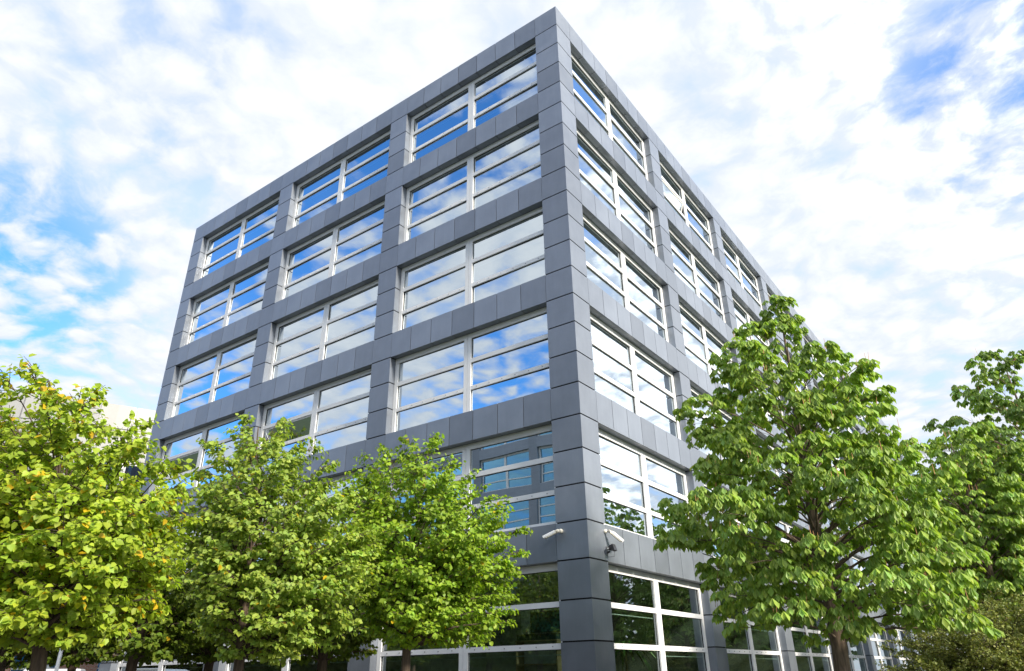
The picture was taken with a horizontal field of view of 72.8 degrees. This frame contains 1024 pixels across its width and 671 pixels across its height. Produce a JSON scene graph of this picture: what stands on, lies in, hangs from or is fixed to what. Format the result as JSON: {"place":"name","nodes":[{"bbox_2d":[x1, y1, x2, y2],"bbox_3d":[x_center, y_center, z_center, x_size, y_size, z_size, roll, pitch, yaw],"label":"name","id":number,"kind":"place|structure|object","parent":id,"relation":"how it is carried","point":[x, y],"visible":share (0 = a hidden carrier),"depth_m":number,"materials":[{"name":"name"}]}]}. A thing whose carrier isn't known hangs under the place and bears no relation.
{"place":"outdoors","nodes":[
{"label":"outdoors","id":0,"kind":"place"},
{"bbox_2d":[23,669,85,670],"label":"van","id":1,"kind":"object","parent":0,"point":[60,670],"visible":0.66,"depth_m":25.45,"materials":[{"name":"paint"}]},
{"bbox_2d":[0,392,155,670],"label":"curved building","id":2,"kind":"structure","parent":0,"point":[117,415],"depth_m":46.68,"materials":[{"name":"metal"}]},
{"bbox_2d":[121,463,142,483],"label":"window","id":3,"kind":"structure","parent":2,"relation":"in","point":[133,471],"depth_m":46.65,"materials":[{"name":"glass"}]},
{"bbox_2d":[47,643,125,670],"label":"linden tree","id":4,"kind":"object","parent":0,"point":[72,660],"visible":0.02,"depth_m":18.94,"materials":[{"name":"green plant"}]},
{"bbox_2d":[0,0,1023,657],"label":"sky","id":5,"kind":"structure","parent":0,"point":[867,155],"materials":[{"name":"white"}]},
{"bbox_2d":[517,634,530,640],"bbox_3d":[0.369,8.052,18.515,0.412,0.150,0.262,-19,-31,32],"label":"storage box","id":6,"kind":"object","parent":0,"point":[524,637],"visible":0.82,"depth_m":18.41,"materials":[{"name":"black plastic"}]},
{"bbox_2d":[530,634,536,639],"bbox_3d":[0.627,7.965,18.347,0.172,0.150,0.262,-19,-31,32],"label":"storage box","id":7,"kind":"object","parent":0,"point":[533,636],"visible":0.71,"depth_m":18.25,"materials":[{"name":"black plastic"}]},
{"bbox_2d":[546,633,560,639],"bbox_3d":[1.079,7.814,18.052,0.312,0.150,0.262,-19,-31,32],"label":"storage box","id":8,"kind":"object","parent":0,"point":[552,635],"visible":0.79,"depth_m":17.96,"materials":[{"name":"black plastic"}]},
{"label":"ground","id":9,"kind":"structure","parent":0,"visible":0},
{"bbox_2d":[98,6,948,670],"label":"office building","id":10,"kind":"structure","parent":9,"relation":"on","point":[524,272],"depth_m":24.23,"materials":[{"name":"metal"}]},
{"bbox_2d":[116,660,202,670],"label":"window","id":11,"kind":"structure","parent":10,"relation":"in","point":[161,665],"depth_m":25.45,"materials":[{"name":"metal"}]},
{"bbox_2d":[170,508,212,571],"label":"window","id":12,"kind":"structure","parent":10,"relation":"in","point":[187,514],"depth_m":27.52,"materials":[{"name":"glass"}]},
{"bbox_2d":[154,413,243,490],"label":"window","id":13,"kind":"structure","parent":10,"relation":"in","point":[185,446],"depth_m":29.23,"materials":[{"name":"glass"}]},
{"bbox_2d":[170,333,256,417],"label":"window","id":14,"kind":"structure","parent":10,"relation":"in","point":[224,372],"depth_m":30.57,"materials":[{"name":"glass"}]},
{"bbox_2d":[185,261,268,344],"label":"window","id":15,"kind":"structure","parent":10,"relation":"in","point":[241,297],"depth_m":32.17,"materials":[{"name":"glass"}]},
{"bbox_2d":[199,196,279,278],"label":"window","id":16,"kind":"structure","parent":10,"relation":"in","point":[255,229],"depth_m":33.78,"materials":[{"name":"glass"}]},
{"bbox_2d":[225,646,344,670],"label":"window","id":17,"kind":"structure","parent":10,"relation":"in","point":[227,668],"depth_m":21.61,"materials":[{"name":"metal"}]},
{"bbox_2d":[257,470,362,560],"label":"window","id":18,"kind":"structure","parent":10,"relation":"in","point":[341,477],"depth_m":23.15,"materials":[{"name":"glass"}]},
{"bbox_2d":[258,369,370,468],"bbox_3d":[-7.100,3.178,25.206,6.288,2.696,0.310,-19,-31,32],"label":"window","id":19,"kind":"structure","parent":10,"relation":"in","point":[335,414],"depth_m":24.86,"materials":[{"name":"glass"}]},
{"bbox_2d":[268,279,378,379],"bbox_3d":[-7.215,-0.091,26.713,6.288,2.696,0.102,-19,-31,32],"label":"window","id":20,"kind":"structure","parent":10,"relation":"in","point":[345,322],"depth_m":26.72,"materials":[{"name":"glass"}]},
{"bbox_2d":[280,201,384,299],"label":"window","id":21,"kind":"structure","parent":10,"relation":"in","point":[357,239],"depth_m":28.32,"materials":[{"name":"glass"}]},
{"bbox_2d":[291,130,390,227],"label":"window","id":22,"kind":"structure","parent":10,"relation":"in","point":[368,164],"depth_m":29.94,"materials":[{"name":"glass"}]},
{"bbox_2d":[376,563,561,670],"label":"window","id":23,"kind":"structure","parent":10,"relation":"in","point":[463,653],"depth_m":17.57,"materials":[{"name":"metal"}]},
{"bbox_2d":[391,307,550,432],"bbox_3d":[-1.355,1.192,21.345,6.288,2.696,0.102,-19,-31,32],"label":"window","id":24,"kind":"structure","parent":10,"relation":"in","point":[507,360],"depth_m":21.25,"materials":[{"name":"glass"}]},
{"bbox_2d":[398,207,544,330],"bbox_3d":[-1.409,-2.041,22.928,6.288,2.696,0.102,-19,-31,32],"label":"window","id":25,"kind":"structure","parent":10,"relation":"in","point":[510,254],"depth_m":22.86,"materials":[{"name":"glass"}]},
{"bbox_2d":[388,424,556,545],"bbox_3d":[-1.301,4.425,19.762,6.288,2.696,0.102,-19,-31,32],"label":"window","id":26,"kind":"structure","parent":10,"relation":"in","point":[519,465],"depth_m":19.02,"materials":[{"name":"glass"}]},
{"bbox_2d":[408,44,537,163],"bbox_3d":[-1.518,-8.507,26.093,6.288,2.696,0.102,-19,-31,32],"label":"window","id":27,"kind":"structure","parent":10,"relation":"in","point":[512,82],"depth_m":26.08,"materials":[{"name":"glass"}]},
{"bbox_2d":[404,120,541,241],"bbox_3d":[-1.464,-5.274,24.510,6.288,2.696,0.102,-19,-31,32],"label":"window","id":28,"kind":"structure","parent":10,"relation":"in","point":[512,162],"depth_m":24.48,"materials":[{"name":"glass"}]},
{"bbox_2d":[543,529,562,538],"bbox_3d":[1.001,4.852,17.040,0.519,0.235,0.186,0,-26,-2],"label":"security camera","id":29,"kind":"object","parent":10,"relation":"attached to","point":[551,533],"visible":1,"depth_m":16.99,"materials":[{"name":"beige plastic"}]},
{"bbox_2d":[571,53,647,179],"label":"window","id":30,"kind":"structure","parent":10,"relation":"in","point":[586,91],"depth_m":26.95,"materials":[{"name":"glass"}]},
{"bbox_2d":[606,544,616,556],"bbox_3d":[2.429,5.284,17.062,0.290,0.294,0.210,-19,-31,32],"label":"floodlight","id":31,"kind":"object","parent":10,"relation":"attached to","point":[611,547],"visible":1,"depth_m":17.02,"materials":[{"name":"black plastic"}]},
{"bbox_2d":[604,529,623,542],"bbox_3d":[2.527,4.966,17.250,0.490,0.341,0.162,-4,-26,6],"label":"security camera","id":32,"kind":"object","parent":10,"relation":"attached to","point":[617,537],"visible":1,"depth_m":17.20,"materials":[{"name":"beige plastic"}]},
{"bbox_2d":[576,128,657,255],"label":"window","id":33,"kind":"structure","parent":10,"relation":"in","point":[597,174],"depth_m":25.32,"materials":[{"name":"glass"}]},
{"bbox_2d":[583,215,668,341],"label":"window","id":34,"kind":"structure","parent":10,"relation":"in","point":[609,267],"depth_m":23.70,"materials":[{"name":"glass"}]},
{"bbox_2d":[590,313,680,439],"bbox_3d":[3.901,1.476,22.107,0.102,2.696,6.288,-19,-31,32],"label":"window","id":35,"kind":"structure","parent":10,"relation":"in","point":[624,374],"depth_m":22.06,"materials":[{"name":"glass"}]},
{"bbox_2d":[598,428,688,548],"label":"window","id":36,"kind":"structure","parent":10,"relation":"in","point":[634,480],"depth_m":20.10,"materials":[{"name":"glass"}]},
{"bbox_2d":[608,565,709,670],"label":"window","id":37,"kind":"structure","parent":10,"relation":"in","point":[656,610],"depth_m":19.08,"materials":[{"name":"metal"}]},
{"bbox_2d":[659,160,713,254],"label":"window","id":38,"kind":"structure","parent":10,"relation":"in","point":[675,195],"depth_m":32.37,"materials":[{"name":"glass"}]},
{"bbox_2d":[669,228,725,322],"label":"window","id":39,"kind":"structure","parent":10,"relation":"in","point":[687,266],"depth_m":30.72,"materials":[{"name":"glass"}]},
{"bbox_2d":[679,303,733,391],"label":"window","id":40,"kind":"structure","parent":10,"relation":"in","point":[699,341],"depth_m":28.53,"materials":[{"name":"glass"}]},
{"bbox_2d":[690,386,741,461],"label":"window","id":41,"kind":"structure","parent":10,"relation":"in","point":[695,393],"depth_m":26.54,"materials":[{"name":"glass"}]},
{"bbox_2d":[704,483,756,557],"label":"window","id":42,"kind":"structure","parent":10,"relation":"in","point":[717,554],"depth_m":24.60,"materials":[{"name":"glass"}]},
{"bbox_2d":[721,235,761,308],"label":"window","id":43,"kind":"structure","parent":10,"relation":"in","point":[736,267],"depth_m":37.70,"materials":[{"name":"glass"}]},
{"bbox_2d":[732,296,768,345],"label":"window","id":44,"kind":"structure","parent":10,"relation":"in","point":[742,316],"depth_m":35.47,"materials":[{"name":"glass"}]},
{"bbox_2d":[718,589,783,670],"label":"window","id":45,"kind":"structure","parent":10,"relation":"in","point":[751,651],"depth_m":24.13,"materials":[{"name":"metal"}]},
{"bbox_2d":[751,370,786,435],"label":"window","id":46,"kind":"structure","parent":10,"relation":"in","point":[767,415],"depth_m":34.94,"materials":[{"name":"glass"}]},
{"bbox_2d":[757,435,792,492],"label":"window","id":47,"kind":"structure","parent":10,"relation":"in","point":[768,447],"depth_m":32.85,"materials":[{"name":"glass"}]},
{"bbox_2d":[767,291,796,345],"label":"window","id":48,"kind":"structure","parent":10,"relation":"in","point":[769,295],"depth_m":43.13,"materials":[{"name":"glass"}]},
{"bbox_2d":[776,520,801,581],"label":"window","id":49,"kind":"structure","parent":10,"relation":"in","point":[781,524],"depth_m":31.13,"materials":[{"name":"glass"}]},
{"bbox_2d":[780,349,807,391],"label":"window","id":50,"kind":"structure","parent":10,"relation":"in","point":[782,352],"depth_m":41.36,"materials":[{"name":"glass"}]},
{"bbox_2d":[787,606,832,670],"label":"window","id":51,"kind":"structure","parent":10,"relation":"in","point":[815,659],"depth_m":29.74,"materials":[{"name":"metal"}]},
{"bbox_2d":[803,335,824,379],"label":"window","id":52,"kind":"structure","parent":10,"relation":"in","point":[806,341],"depth_m":47.83,"materials":[{"name":"glass"}]},
{"bbox_2d":[812,477,837,528],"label":"window","id":53,"kind":"structure","parent":10,"relation":"in","point":[831,505],"depth_m":39.49,"materials":[{"name":"glass"}]},
{"bbox_2d":[845,426,856,432],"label":"window","id":54,"kind":"structure","parent":10,"relation":"in","point":[852,429],"depth_m":52.66,"materials":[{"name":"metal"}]},
{"bbox_2d":[845,618,867,670],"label":"window","id":55,"kind":"structure","parent":10,"relation":"in","point":[857,658],"depth_m":35.49,"materials":[{"name":"metal"}]},
{"bbox_2d":[852,556,874,596],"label":"window","id":56,"kind":"structure","parent":10,"relation":"in","point":[855,559],"depth_m":41.53,"materials":[{"name":"glass"}]},
{"bbox_2d":[870,623,893,670],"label":"window","id":57,"kind":"structure","parent":10,"relation":"in","point":[881,655],"depth_m":40.35,"materials":[{"name":"metal"}]},
{"bbox_2d":[892,626,913,670],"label":"window","id":58,"kind":"structure","parent":10,"relation":"in","point":[900,631],"depth_m":45.78,"materials":[{"name":"metal"}]},
{"bbox_2d":[515,608,561,670],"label":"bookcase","id":59,"kind":"object","parent":9,"relation":"on","point":[541,663],"visible":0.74,"depth_m":18.31,"materials":[{"name":"brown wood"}]},
{"bbox_2d":[530,610,559,632],"bbox_3d":[0.926,7.615,18.491,1.040,0.520,0.030,-19,-31,32],"label":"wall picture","id":60,"kind":"object","parent":59,"relation":"attached to","point":[544,621],"depth_m":18.52,"materials":[{"name":"green plastic"}]},
{"bbox_2d":[614,641,655,670],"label":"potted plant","id":61,"kind":"object","parent":9,"relation":"on","point":[623,653],"visible":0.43,"depth_m":18.66,"materials":[{"name":"green plant"}]},
{"bbox_2d":[875,587,1023,670],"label":"shrub","id":62,"kind":"object","parent":9,"relation":"on","point":[983,652],"visible":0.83,"depth_m":13.74,"materials":[{"name":"green plant"}]},
{"bbox_2d":[877,420,1023,633],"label":"horse chestnut tree","id":63,"kind":"object","parent":9,"relation":"on","point":[1000,480],"visible":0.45,"depth_m":16.98,"materials":[{"name":"green plant"}]},
{"bbox_2d":[922,349,1023,613],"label":"horse chestnut tree","id":64,"kind":"object","parent":9,"relation":"on","point":[1013,412],"visible":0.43,"depth_m":19.96,"materials":[{"name":"green plant"}]},
{"bbox_2d":[951,423,1023,608],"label":"horse chestnut tree","id":65,"kind":"object","parent":9,"relation":"on","point":[1017,434],"visible":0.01,"depth_m":26.34,"materials":[{"name":"green plant"}]},
{"label":"pavement","id":66,"kind":"structure","parent":0,"visible":0},
{"bbox_2d":[0,546,78,670],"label":"linden tree","id":67,"kind":"object","parent":66,"relation":"on","point":[7,655],"visible":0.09,"depth_m":17.17,"materials":[{"name":"green plant"}]},
{"bbox_2d":[54,648,62,670],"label":"marker post","id":68,"kind":"object","parent":66,"relation":"on","point":[60,653],"visible":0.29,"depth_m":15.59,"materials":[{"name":"white paint"}]},
{"bbox_2d":[0,353,209,670],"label":"linden tree","id":69,"kind":"object","parent":66,"relation":"on","point":[75,571],"visible":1,"depth_m":6.57,"materials":[{"name":"green plant"}]},
{"bbox_2d":[73,502,214,670],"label":"linden tree","id":70,"kind":"object","parent":66,"relation":"on","point":[154,638],"visible":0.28,"depth_m":13.70,"materials":[{"name":"green plant"}]},
{"bbox_2d":[162,530,264,670],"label":"linden tree","id":71,"kind":"object","parent":66,"relation":"on","point":[208,651],"visible":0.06,"depth_m":15.46,"materials":[{"name":"green plant"}]},
{"bbox_2d":[167,412,389,670],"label":"linden tree","id":72,"kind":"object","parent":66,"relation":"on","point":[276,623],"visible":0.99,"depth_m":9.13,"materials":[{"name":"green plant"}]},
{"bbox_2d":[269,497,394,670],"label":"linden tree","id":73,"kind":"object","parent":66,"relation":"on","point":[350,645],"visible":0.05,"depth_m":13.86,"materials":[{"name":"green plant"}]},
{"bbox_2d":[333,432,532,670],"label":"linden tree","id":74,"kind":"object","parent":66,"relation":"on","point":[415,582],"visible":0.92,"depth_m":10.89,"materials":[{"name":"green plant"}]},
{"bbox_2d":[653,294,1004,670],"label":"horse chestnut tree","id":75,"kind":"object","parent":66,"relation":"on","point":[809,559],"visible":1,"depth_m":11.82,"materials":[{"name":"green plant"}]}
]}

